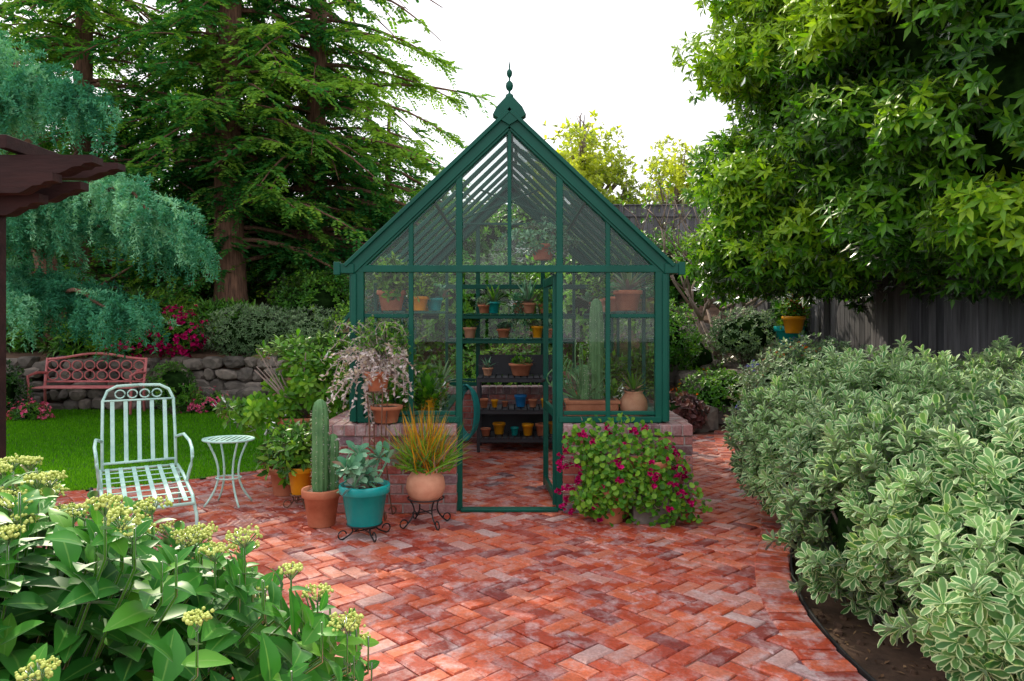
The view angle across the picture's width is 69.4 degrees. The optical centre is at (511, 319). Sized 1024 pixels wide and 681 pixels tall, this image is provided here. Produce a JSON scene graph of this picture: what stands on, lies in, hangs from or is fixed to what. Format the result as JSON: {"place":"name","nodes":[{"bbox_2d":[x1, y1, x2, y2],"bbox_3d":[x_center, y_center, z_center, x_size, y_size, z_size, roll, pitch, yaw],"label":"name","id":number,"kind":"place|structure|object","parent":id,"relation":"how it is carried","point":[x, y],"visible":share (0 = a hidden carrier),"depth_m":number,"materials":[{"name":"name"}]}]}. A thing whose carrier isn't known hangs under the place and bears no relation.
{"place":"outdoors","nodes":[
{"label":"outdoors","id":0,"kind":"place"},
{"bbox_2d":[6,408,270,490],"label":"lawn","id":1,"kind":"structure","parent":0,"point":[61,440],"depth_m":8.76,"materials":[{"name":"green plant"}]},
{"bbox_2d":[26,352,147,414],"bbox_3d":[-6.750,1.016,11.781,1.644,0.971,0.541,0,0,0],"label":"pink metal bench","id":2,"kind":"object","parent":1,"relation":"on","point":[45,386],"visible":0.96,"depth_m":11.97,"materials":[{"name":"metal"}]},
{"bbox_2d":[263,269,405,412],"bbox_3d":[-2.883,0.279,12.601,2.417,2.455,4.544,0,0,-21],"label":"green shrub","id":3,"kind":"object","parent":1,"relation":"on","point":[315,292],"visible":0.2,"depth_m":13.47,"materials":[{"name":"green plant"}]},
{"bbox_2d":[0,0,774,226],"label":"sky","id":4,"kind":"structure","parent":0,"point":[569,58],"materials":[{"name":"white"}]},
{"bbox_2d":[369,397,472,530],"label":"potted ornamental grass","id":5,"kind":"object","parent":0,"point":[425,462],"depth_m":5.31,"materials":[{"name":"plant"}]},
{"bbox_2d":[10,430,876,680],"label":"brick patio","id":6,"kind":"structure","parent":0,"point":[663,601],"depth_m":4.24,"materials":[{"name":"red brick"}]},
{"bbox_2d":[0,134,125,474],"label":"pergola","id":7,"kind":"object","parent":6,"relation":"on","point":[32,176],"visible":0.96,"depth_m":4.47,"materials":[{"name":"brown wood"}]},
{"bbox_2d":[89,383,198,526],"bbox_3d":[-2.713,1.008,5.439,0.656,0.991,1.242,0,0,-32],"label":"metal garden lounge chair","id":8,"kind":"object","parent":6,"relation":"on","point":[151,484],"visible":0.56,"depth_m":5.75,"materials":[{"name":"white paint"}]},
{"bbox_2d":[202,435,254,507],"bbox_3d":[-2.300,1.230,6.000,0.420,0.540,0.320,0,0,0],"label":"metal side table","id":9,"kind":"object","parent":6,"relation":"on","point":[236,441],"visible":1,"depth_m":5.96,"materials":[{"name":"green paint"}]},
{"bbox_2d":[253,414,311,496],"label":"potted herb","id":10,"kind":"object","parent":6,"relation":"on","point":[281,487],"visible":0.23,"depth_m":6.24,"materials":[{"name":"plant"}]},
{"bbox_2d":[212,328,368,484],"bbox_3d":[-1.988,0.789,6.782,1.420,1.422,0.953,0,0,0],"label":"potted citrus shrub","id":11,"kind":"object","parent":6,"relation":"on","point":[301,393],"visible":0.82,"depth_m":6.57,"materials":[{"name":"green plant"}]},
{"bbox_2d":[283,493,304,508],"bbox_3d":[-1.700,1.446,5.950,0.205,0.109,0.205,0,0,10],"label":"plant stand","id":12,"kind":"object","parent":6,"relation":"on","point":[298,499],"visible":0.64,"depth_m":5.90,"materials":[{"name":"metal"}]},
{"bbox_2d":[267,418,311,494],"bbox_3d":[-1.715,1.094,5.907,0.448,0.612,0.467,0,0,0],"label":"potted euphorbia","id":13,"kind":"object","parent":12,"relation":"on","point":[294,460],"visible":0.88,"depth_m":5.85,"materials":[{"name":"green plant"}]},
{"bbox_2d":[301,399,340,528],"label":"potted columnar cactus","id":14,"kind":"object","parent":6,"relation":"on","point":[320,495],"visible":0.94,"depth_m":5.35,"materials":[{"name":"plant"}]},
{"bbox_2d":[332,440,400,541],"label":"potted succulent","id":15,"kind":"object","parent":6,"relation":"on","point":[363,491],"visible":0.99,"depth_m":5.02,"materials":[{"name":"green plant"}]},
{"bbox_2d":[319,314,419,520],"bbox_3d":[-1.098,0.726,5.618,0.744,1.549,0.633,0,0,-29],"label":"potted ghost plant","id":16,"kind":"object","parent":6,"relation":"on","point":[377,360],"visible":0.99,"depth_m":5.58,"materials":[{"name":"pink plant"}]},
{"bbox_2d":[415,395,455,415],"bbox_3d":[-0.850,1.165,7.100,0.540,0.669,2.200,0,0,0],"label":"staging bench","id":17,"kind":"object","parent":6,"relation":"on","point":[451,400],"visible":0.05,"depth_m":7.30,"materials":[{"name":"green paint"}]},
{"bbox_2d":[368,353,422,415],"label":"potted herb","id":18,"kind":"object","parent":17,"relation":"on","point":[398,392],"visible":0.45,"depth_m":6.04,"materials":[{"name":"plant"}]},
{"bbox_2d":[370,329,444,404],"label":"potted herb","id":19,"kind":"object","parent":17,"relation":"on","point":[427,368],"visible":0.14,"depth_m":6.74,"materials":[{"name":"plant"}]},
{"bbox_2d":[414,373,447,415],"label":"potted trailing plant","id":20,"kind":"object","parent":17,"relation":"on","point":[426,392],"visible":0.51,"depth_m":6.48,"materials":[{"name":"green plant"}]},
{"bbox_2d":[434,377,449,415],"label":"potted trailing plant","id":21,"kind":"object","parent":17,"relation":"on","point":[445,390],"visible":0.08,"depth_m":7.01,"materials":[{"name":"green plant"}]},
{"bbox_2d":[431,358,455,397],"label":"potted agave","id":22,"kind":"object","parent":17,"relation":"on","point":[445,374],"visible":0.23,"depth_m":7.66,"materials":[{"name":"plant"}]},
{"bbox_2d":[455,384,479,441],"bbox_3d":[-0.480,1.000,7.990,0.267,0.626,0.108,0,0,0],"label":"garden hose","id":23,"kind":"object","parent":17,"relation":"attached to","point":[476,415],"visible":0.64,"depth_m":7.96,"materials":[{"name":"rubber"}]},
{"bbox_2d":[477,374,542,451],"bbox_3d":[0.030,1.075,8.600,0.860,0.849,0.500,0,0,0],"label":"potting bench","id":24,"kind":"object","parent":6,"relation":"on","point":[499,408],"visible":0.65,"depth_m":8.36,"materials":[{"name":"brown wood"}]},
{"bbox_2d":[480,398,488,407],"bbox_3d":[-0.320,0.954,8.462,0.107,0.102,0.107,0,0,0],"label":"terracotta pot","id":25,"kind":"object","parent":24,"relation":"on","point":[484,402],"visible":0.94,"depth_m":8.43,"materials":[{"name":"ceramic"}]},
{"bbox_2d":[481,427,490,435],"bbox_3d":[-0.300,1.280,8.437,0.118,0.090,0.118,0,0,0],"label":"terracotta pot","id":26,"kind":"object","parent":24,"relation":"on","point":[485,431],"visible":1,"depth_m":8.40,"materials":[{"name":"ceramic"}]},
{"bbox_2d":[480,357,495,375],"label":"potted succulent","id":27,"kind":"object","parent":24,"relation":"on","point":[487,369],"visible":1,"depth_m":8.52,"materials":[{"name":"orange ceramic"}]},
{"bbox_2d":[493,422,505,433],"bbox_3d":[-0.150,1.259,8.577,0.150,0.131,0.150,0,0,0],"label":"glazed pot","id":28,"kind":"object","parent":24,"relation":"on","point":[498,427],"visible":1,"depth_m":8.53,"materials":[{"name":"yellow ceramic"}]},
{"bbox_2d":[479,355,542,431],"bbox_3d":[0.030,0.885,8.860,0.860,0.930,0.020,0,0,0],"label":"potting bench back","id":29,"kind":"object","parent":24,"relation":"attached to","point":[501,365],"visible":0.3,"depth_m":8.85,"materials":[{"name":"brown wood"}]},
{"bbox_2d":[510,426,518,434],"bbox_3d":[0.030,1.279,8.488,0.096,0.093,0.096,0,0,0],"label":"glazed pot","id":30,"kind":"object","parent":24,"relation":"on","point":[514,430],"visible":1,"depth_m":8.46,"materials":[{"name":"teal ceramic"}]},
{"bbox_2d":[514,394,526,406],"bbox_3d":[0.100,0.937,8.550,0.150,0.136,0.150,0,0,0],"label":"glazed pot","id":31,"kind":"object","parent":24,"relation":"on","point":[520,399],"visible":1,"depth_m":8.50,"materials":[{"name":"blue ceramic"}]},
{"bbox_2d":[509,355,534,375],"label":"potted succulent","id":32,"kind":"object","parent":24,"relation":"on","point":[520,365],"visible":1,"depth_m":8.47,"materials":[{"name":"orange ceramic"}]},
{"bbox_2d":[522,423,533,435],"bbox_3d":[0.180,1.258,8.477,0.139,0.133,0.139,0,0,0],"label":"glazed pot","id":33,"kind":"object","parent":24,"relation":"on","point":[527,429],"visible":1,"depth_m":8.43,"materials":[{"name":"yellow ceramic"}]},
{"bbox_2d":[528,398,537,406],"bbox_3d":[0.240,0.959,8.505,0.107,0.092,0.107,0,0,0],"label":"terracotta pot","id":34,"kind":"object","parent":24,"relation":"on","point":[532,402],"visible":1,"depth_m":8.47,"materials":[{"name":"ceramic"}]},
{"bbox_2d":[535,423,542,435],"bbox_3d":[0.340,1.257,8.472,0.150,0.136,0.150,0,0,0],"label":"terracotta pot","id":35,"kind":"object","parent":24,"relation":"on","point":[539,427],"visible":0.54,"depth_m":8.42,"materials":[{"name":"ceramic"}]},
{"bbox_2d":[329,60,692,512],"bbox_3d":[-0.082,-0.273,7.439,3.006,3.545,3.481,0,0,0],"label":"greenhouse","id":36,"kind":"object","parent":6,"relation":"on","point":[540,172],"visible":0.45,"depth_m":5.81,"materials":[{"name":"green paint"}]},
{"bbox_2d":[371,311,438,318],"bbox_3d":[-1.005,-0.040,7.350,0.290,0.059,2.700,0,0,0],"label":"glasshouse shelf","id":37,"kind":"object","parent":36,"relation":"attached to","point":[430,316],"visible":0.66,"depth_m":6.07,"materials":[{"name":"green metal"}]},
{"bbox_2d":[372,251,408,310],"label":"potted herb","id":38,"kind":"object","parent":37,"relation":"on","point":[392,293],"visible":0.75,"depth_m":6.11,"materials":[{"name":"plant"}]},
{"bbox_2d":[381,284,417,330],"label":"potted trailing plant","id":39,"kind":"object","parent":37,"relation":"on","point":[405,306],"visible":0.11,"depth_m":6.56,"materials":[{"name":"green plant"}]},
{"bbox_2d":[389,287,424,332],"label":"potted trailing plant","id":40,"kind":"object","parent":37,"relation":"on","point":[422,321],"visible":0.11,"depth_m":7.11,"materials":[{"name":"green plant"}]},
{"bbox_2d":[406,311,447,313],"bbox_3d":[-0.720,-0.060,6.250,0.340,0.020,0.220,0,0,0],"label":"wall bracket shelf","id":41,"kind":"object","parent":36,"relation":"attached to","point":[430,312],"depth_m":6.14,"materials":[{"name":"green metal"}]},
{"bbox_2d":[404,273,434,310],"bbox_3d":[-0.774,-0.235,6.191,0.268,0.320,0.247,0,0,0],"label":"potted marigold","id":42,"kind":"object","parent":41,"relation":"on","point":[422,291],"visible":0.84,"depth_m":6.14,"materials":[{"name":"plant"}]},
{"bbox_2d":[427,282,450,310],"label":"potted succulent","id":43,"kind":"object","parent":41,"relation":"on","point":[434,302],"visible":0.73,"depth_m":6.26,"materials":[{"name":"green plant"}]},
{"bbox_2d":[448,314,575,343],"bbox_3d":[0.000,0.105,8.800,1.500,0.349,0.300,0,0,0],"label":"glasshouse shelf","id":44,"kind":"object","parent":36,"relation":"attached to","point":[506,340],"visible":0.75,"depth_m":8.65,"materials":[{"name":"green metal"}]},
{"bbox_2d":[463,312,478,337],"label":"potted succulent","id":45,"kind":"object","parent":44,"relation":"on","point":[469,327],"visible":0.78,"depth_m":8.71,"materials":[{"name":"orange ceramic"}]},
{"bbox_2d":[476,296,489,312],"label":"potted succulent","id":46,"kind":"object","parent":44,"relation":"on","point":[482,305],"visible":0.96,"depth_m":8.72,"materials":[{"name":"orange plant"}]},
{"bbox_2d":[477,284,507,312],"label":"potted succulent","id":47,"kind":"object","parent":44,"relation":"on","point":[493,304],"visible":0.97,"depth_m":8.72,"materials":[{"name":"green plant"}]},
{"bbox_2d":[496,321,512,337],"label":"potted succulent","id":48,"kind":"object","parent":44,"relation":"on","point":[503,333],"visible":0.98,"depth_m":8.75,"materials":[{"name":"orange ceramic"}]},
{"bbox_2d":[508,292,529,333],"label":"potted trailing plant","id":49,"kind":"object","parent":44,"relation":"on","point":[517,307],"visible":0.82,"depth_m":8.74,"materials":[{"name":"green plant"}]},
{"bbox_2d":[506,274,542,312],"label":"potted succulent","id":50,"kind":"object","parent":44,"relation":"on","point":[528,305],"visible":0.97,"depth_m":8.70,"materials":[{"name":"green plant"}]},
{"bbox_2d":[527,320,542,337],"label":"potted succulent","id":51,"kind":"object","parent":44,"relation":"on","point":[537,330],"visible":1,"depth_m":8.73,"materials":[{"name":"yellow ceramic"}]},
{"bbox_2d":[536,288,542,312],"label":"potted succulent","id":52,"kind":"object","parent":44,"relation":"on","point":[540,300],"visible":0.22,"depth_m":8.70,"materials":[{"name":"green plant"}]},
{"bbox_2d":[493,207,579,262],"bbox_3d":[0.266,-0.826,7.214,0.804,0.549,0.542,0,0,20],"label":"hanging basket","id":53,"kind":"object","parent":36,"relation":"hanging from","point":[541,250],"visible":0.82,"depth_m":7.12,"materials":[{"name":"ceramic"}]},
{"bbox_2d":[542,274,555,504],"bbox_3d":[0.312,0.555,6.229,0.068,1.830,0.739,0,0,-4],"label":"door","id":54,"kind":"structure","parent":36,"relation":"in","point":[549,284],"depth_m":6.25,"materials":[{"name":"green paint"}]},
{"bbox_2d":[583,311,646,318],"bbox_3d":[0.970,-0.040,7.350,0.260,0.059,2.700,0,0,0],"label":"glasshouse shelf","id":55,"kind":"object","parent":36,"relation":"attached to","point":[585,316],"visible":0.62,"depth_m":6.01,"materials":[{"name":"green metal"}]},
{"bbox_2d":[577,287,598,303],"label":"potted succulent","id":56,"kind":"object","parent":55,"relation":"on","point":[588,296],"visible":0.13,"depth_m":7.86,"materials":[{"name":"green plant"}]},
{"bbox_2d":[586,278,595,304],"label":"potted herb","id":57,"kind":"object","parent":55,"relation":"on","point":[589,287],"visible":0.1,"depth_m":8.25,"materials":[{"name":"plant"}]},
{"bbox_2d":[591,273,617,311],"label":"potted herb","id":58,"kind":"object","parent":55,"relation":"on","point":[596,290],"visible":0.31,"depth_m":7.40,"materials":[{"name":"plant"}]},
{"bbox_2d":[599,282,613,311],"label":"potted succulent","id":59,"kind":"object","parent":55,"relation":"on","point":[602,291],"visible":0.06,"depth_m":7.03,"materials":[{"name":"plant"}]},
{"bbox_2d":[604,282,641,310],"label":"potted succulent","id":60,"kind":"object","parent":55,"relation":"on","point":[613,303],"visible":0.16,"depth_m":6.58,"materials":[{"name":"ceramic"}]},
{"bbox_2d":[603,259,653,310],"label":"potted agave","id":61,"kind":"object","parent":55,"relation":"on","point":[627,296],"visible":0.92,"depth_m":6.13,"materials":[{"name":"ceramic"}]},
{"bbox_2d":[554,412,712,527],"bbox_3d":[0.903,1.099,5.476,1.176,0.835,0.478,0,0,0],"label":"potted ivy geranium","id":62,"kind":"object","parent":6,"relation":"on","point":[606,493],"visible":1,"depth_m":5.40,"materials":[{"name":"plant"}]},
{"bbox_3d":[0.800,1.165,7.100,0.560,0.669,2.200,0,0,0],"label":"staging bench","id":63,"kind":"object","parent":6,"relation":"on","visible":0},
{"bbox_2d":[563,365,581,388],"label":"potted succulent","id":64,"kind":"object","parent":63,"relation":"on","point":[572,372],"visible":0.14,"depth_m":7.58,"materials":[{"name":"green plant"}]},
{"bbox_2d":[546,298,620,415],"bbox_3d":[0.584,0.320,6.100,0.602,1.000,0.250,0,0,0],"label":"cactus trough","id":65,"kind":"object","parent":63,"relation":"on","point":[588,396],"visible":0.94,"depth_m":6.09,"materials":[{"name":"ceramic"}]},
{"bbox_2d":[563,358,604,393],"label":"potted agave","id":66,"kind":"object","parent":63,"relation":"on","point":[574,385],"visible":0.1,"depth_m":7.12,"materials":[{"name":"plant"}]},
{"bbox_2d":[576,348,622,381],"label":"potted herb","id":67,"kind":"object","parent":63,"relation":"on","point":[613,358],"visible":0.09,"depth_m":7.92,"materials":[{"name":"plant"}]},
{"bbox_2d":[603,378,623,410],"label":"potted trailing plant","id":68,"kind":"object","parent":63,"relation":"on","point":[614,393],"visible":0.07,"depth_m":6.70,"materials":[{"name":"green plant"}]},
{"bbox_2d":[603,359,624,395],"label":"potted herb","id":69,"kind":"object","parent":63,"relation":"on","point":[614,371],"visible":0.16,"depth_m":7.30,"materials":[{"name":"plant"}]},
{"bbox_2d":[614,367,651,415],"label":"potted agave","id":70,"kind":"object","parent":63,"relation":"on","point":[633,398],"visible":0.85,"depth_m":6.01,"materials":[{"name":"ceramic"}]},
{"bbox_2d":[6,290,992,680],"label":"ground","id":71,"kind":"structure","parent":0,"point":[890,654],"depth_m":3.69,"materials":[{"name":"soil"}]},
{"bbox_2d":[6,359,34,416],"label":"dark green shrub","id":72,"kind":"object","parent":71,"relation":"on","point":[12,386],"visible":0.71,"depth_m":11.44,"materials":[{"name":"green plant"}]},
{"bbox_2d":[0,0,160,284],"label":"redwood tree","id":73,"kind":"object","parent":71,"relation":"on","point":[66,259],"visible":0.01,"depth_m":15.70,"materials":[{"name":"green plant"}]},
{"bbox_2d":[0,30,221,362],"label":"weeping blue cedar","id":74,"kind":"object","parent":71,"relation":"on","point":[44,233],"visible":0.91,"depth_m":9.14,"materials":[{"name":"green plant"}]},
{"bbox_2d":[6,386,228,420],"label":"pink flowering groundcover","id":75,"kind":"object","parent":71,"relation":"on","point":[199,404],"visible":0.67,"depth_m":11.04,"materials":[{"name":"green plant"}]},
{"bbox_2d":[0,0,248,301],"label":"redwood tree","id":76,"kind":"object","parent":71,"relation":"on","point":[79,33],"visible":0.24,"depth_m":14.13,"materials":[{"name":"green plant"}]},
{"bbox_2d":[6,284,268,358],"bbox_3d":[-7.953,0.139,13.524,7.309,1.635,2.255,0,0,0],"label":"fern clump","id":77,"kind":"object","parent":71,"relation":"on","point":[203,309],"visible":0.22,"depth_m":12.96,"materials":[{"name":"green plant"}]},
{"bbox_2d":[6,355,284,409],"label":"stone retaining wall","id":78,"kind":"structure","parent":71,"relation":"on","point":[211,375],"depth_m":12.37,"materials":[{"name":"grey stone"}]},
{"bbox_2d":[97,304,215,359],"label":"azalea shrub","id":79,"kind":"object","parent":71,"relation":"on","point":[183,340],"visible":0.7,"depth_m":12.52,"materials":[{"name":"pink plant"}]},
{"bbox_2d":[144,360,198,414],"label":"boxwood shrub","id":80,"kind":"object","parent":71,"relation":"on","point":[180,384],"visible":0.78,"depth_m":11.57,"materials":[{"name":"green plant"}]},
{"bbox_2d":[63,0,298,301],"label":"redwood tree","id":81,"kind":"object","parent":71,"relation":"on","point":[254,295],"visible":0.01,"depth_m":16.77,"materials":[{"name":"green plant"}]},
{"bbox_2d":[0,453,379,680],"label":"hydrangea bush","id":82,"kind":"object","parent":71,"relation":"on","point":[107,591],"visible":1,"depth_m":1.90,"materials":[{"name":"green plant"}]},
{"bbox_2d":[17,0,398,336],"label":"redwood tree","id":83,"kind":"object","parent":71,"relation":"on","point":[229,225],"visible":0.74,"depth_m":13.52,"materials":[{"name":"green plant"}]},
{"bbox_2d":[196,302,343,357],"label":"shrub","id":84,"kind":"object","parent":71,"relation":"on","point":[245,333],"visible":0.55,"depth_m":12.62,"materials":[{"name":"green plant"}]},
{"bbox_2d":[95,0,506,356],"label":"redwood tree","id":85,"kind":"object","parent":71,"relation":"on","point":[374,205],"visible":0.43,"depth_m":14.46,"materials":[{"name":"green plant"}]},
{"bbox_2d":[6,204,710,290],"bbox_3d":[-3.500,-1.655,18.170,25.000,2.360,0.150,0,0,0],"label":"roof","id":86,"kind":"object","parent":71,"relation":"on","point":[657,211],"visible":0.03,"depth_m":18.19,"materials":[{"name":"grey wood"}]},
{"bbox_2d":[335,118,469,288],"bbox_3d":[-2.856,-2.021,17.488,4.910,5.363,3.732,0,0,0],"label":"redwood tree","id":87,"kind":"object","parent":71,"relation":"on","point":[410,184],"visible":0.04,"depth_m":16.82,"materials":[{"name":"green plant"}]},
{"bbox_2d":[423,337,571,385],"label":"dark green shrub","id":88,"kind":"object","parent":71,"relation":"on","point":[470,372],"visible":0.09,"depth_m":10.23,"materials":[{"name":"green plant"}]},
{"bbox_2d":[338,188,706,367],"bbox_3d":[0.582,-1.051,14.188,7.487,3.838,5.220,0,0,0],"label":"green shrub","id":89,"kind":"object","parent":71,"relation":"on","point":[430,328],"visible":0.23,"depth_m":12.55,"materials":[{"name":"green plant"}]},
{"bbox_2d":[542,109,657,228],"bbox_3d":[2.161,-3.281,21.048,3.801,5.581,2.544,0,0,-9],"label":"yellow maple tree","id":90,"kind":"object","parent":71,"relation":"on","point":[583,162],"visible":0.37,"depth_m":20.45,"materials":[{"name":"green plant"}]},
{"bbox_2d":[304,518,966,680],"bbox_3d":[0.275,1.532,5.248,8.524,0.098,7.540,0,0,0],"label":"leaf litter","id":91,"kind":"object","parent":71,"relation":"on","point":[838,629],"visible":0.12,"depth_m":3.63,"materials":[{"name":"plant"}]},
{"bbox_2d":[578,298,724,375],"bbox_3d":[2.199,0.464,11.598,2.574,1.636,1.441,0,0,-32],"label":"green shrub","id":92,"kind":"object","parent":71,"relation":"on","point":[689,352],"visible":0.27,"depth_m":11.47,"materials":[{"name":"green plant"}]},
{"bbox_2d":[614,134,699,225],"bbox_3d":[4.631,-2.877,21.032,3.617,4.772,2.394,0,0,20],"label":"yellow maple tree","id":93,"kind":"object","parent":71,"relation":"on","point":[675,170],"visible":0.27,"depth_m":20.74,"materials":[{"name":"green plant"}]},
{"bbox_2d":[603,323,772,432],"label":"garden rocks","id":94,"kind":"object","parent":71,"relation":"on","point":[715,415],"visible":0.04,"depth_m":11.38,"materials":[{"name":"stone"}]},
{"bbox_2d":[759,342,827,375],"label":"lantana shrub","id":95,"kind":"object","parent":94,"relation":"on","point":[805,346],"visible":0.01,"depth_m":10.11,"materials":[{"name":"green plant"}]},
{"bbox_2d":[669,391,709,432],"bbox_3d":[2.289,1.271,9.962,0.730,0.632,0.870,0,0,0],"label":"purple heuchera","id":96,"kind":"object","parent":71,"relation":"on","point":[686,408],"visible":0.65,"depth_m":9.71,"materials":[{"name":"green plant"}]},
{"bbox_2d":[616,168,772,360],"bbox_3d":[3.750,-0.814,12.668,4.018,3.465,4.370,0,0,0],"label":"multi stem tree","id":97,"kind":"object","parent":71,"relation":"on","point":[689,291],"visible":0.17,"depth_m":12.40,"materials":[{"name":"green plant"}]},
{"bbox_2d":[671,366,753,412],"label":"flowering shrub","id":98,"kind":"object","parent":71,"relation":"on","point":[714,392],"visible":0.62,"depth_m":10.21,"materials":[{"name":"green plant"}]},
{"bbox_2d":[701,306,811,373],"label":"grey shrub","id":99,"kind":"object","parent":71,"relation":"on","point":[753,335],"visible":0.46,"depth_m":11.91,"materials":[{"name":"green plant"}]},
{"bbox_2d":[777,294,811,332],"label":"potted lantana","id":100,"kind":"object","parent":71,"relation":"on","point":[794,318],"visible":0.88,"depth_m":10.80,"materials":[{"name":"yellow ceramic"}]},
{"bbox_2d":[725,330,933,458],"bbox_3d":[3.071,0.838,7.435,2.029,1.455,3.129,0,0,0],"label":"ceanothus shrub","id":101,"kind":"object","parent":71,"relation":"on","point":[779,366],"visible":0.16,"depth_m":7.24,"materials":[{"name":"green plant"}]},
{"bbox_2d":[669,0,1023,313],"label":"evergreen tree","id":102,"kind":"object","parent":71,"relation":"on","point":[892,140],"visible":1,"depth_m":6.76,"materials":[{"name":"green plant"}]},
{"bbox_2d":[699,262,1023,383],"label":"wooden fence","id":103,"kind":"object","parent":71,"relation":"on","point":[938,324],"visible":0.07,"depth_m":8.33,"materials":[{"name":"grey wood"}]},
{"bbox_2d":[722,335,1023,567],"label":"variegated shrub","id":104,"kind":"object","parent":71,"relation":"on","point":[781,450],"visible":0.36,"depth_m":4.95,"materials":[{"name":"green plant"}]},
{"bbox_2d":[762,373,1023,680],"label":"variegated shrub","id":105,"kind":"object","parent":71,"relation":"on","point":[925,533],"visible":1,"depth_m":3.18,"materials":[{"name":"green plant"}]},
{"bbox_2d":[766,291,809,351],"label":"potted fern","id":106,"kind":"object","parent":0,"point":[779,329],"visible":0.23,"depth_m":11.48,"materials":[{"name":"green plant"}]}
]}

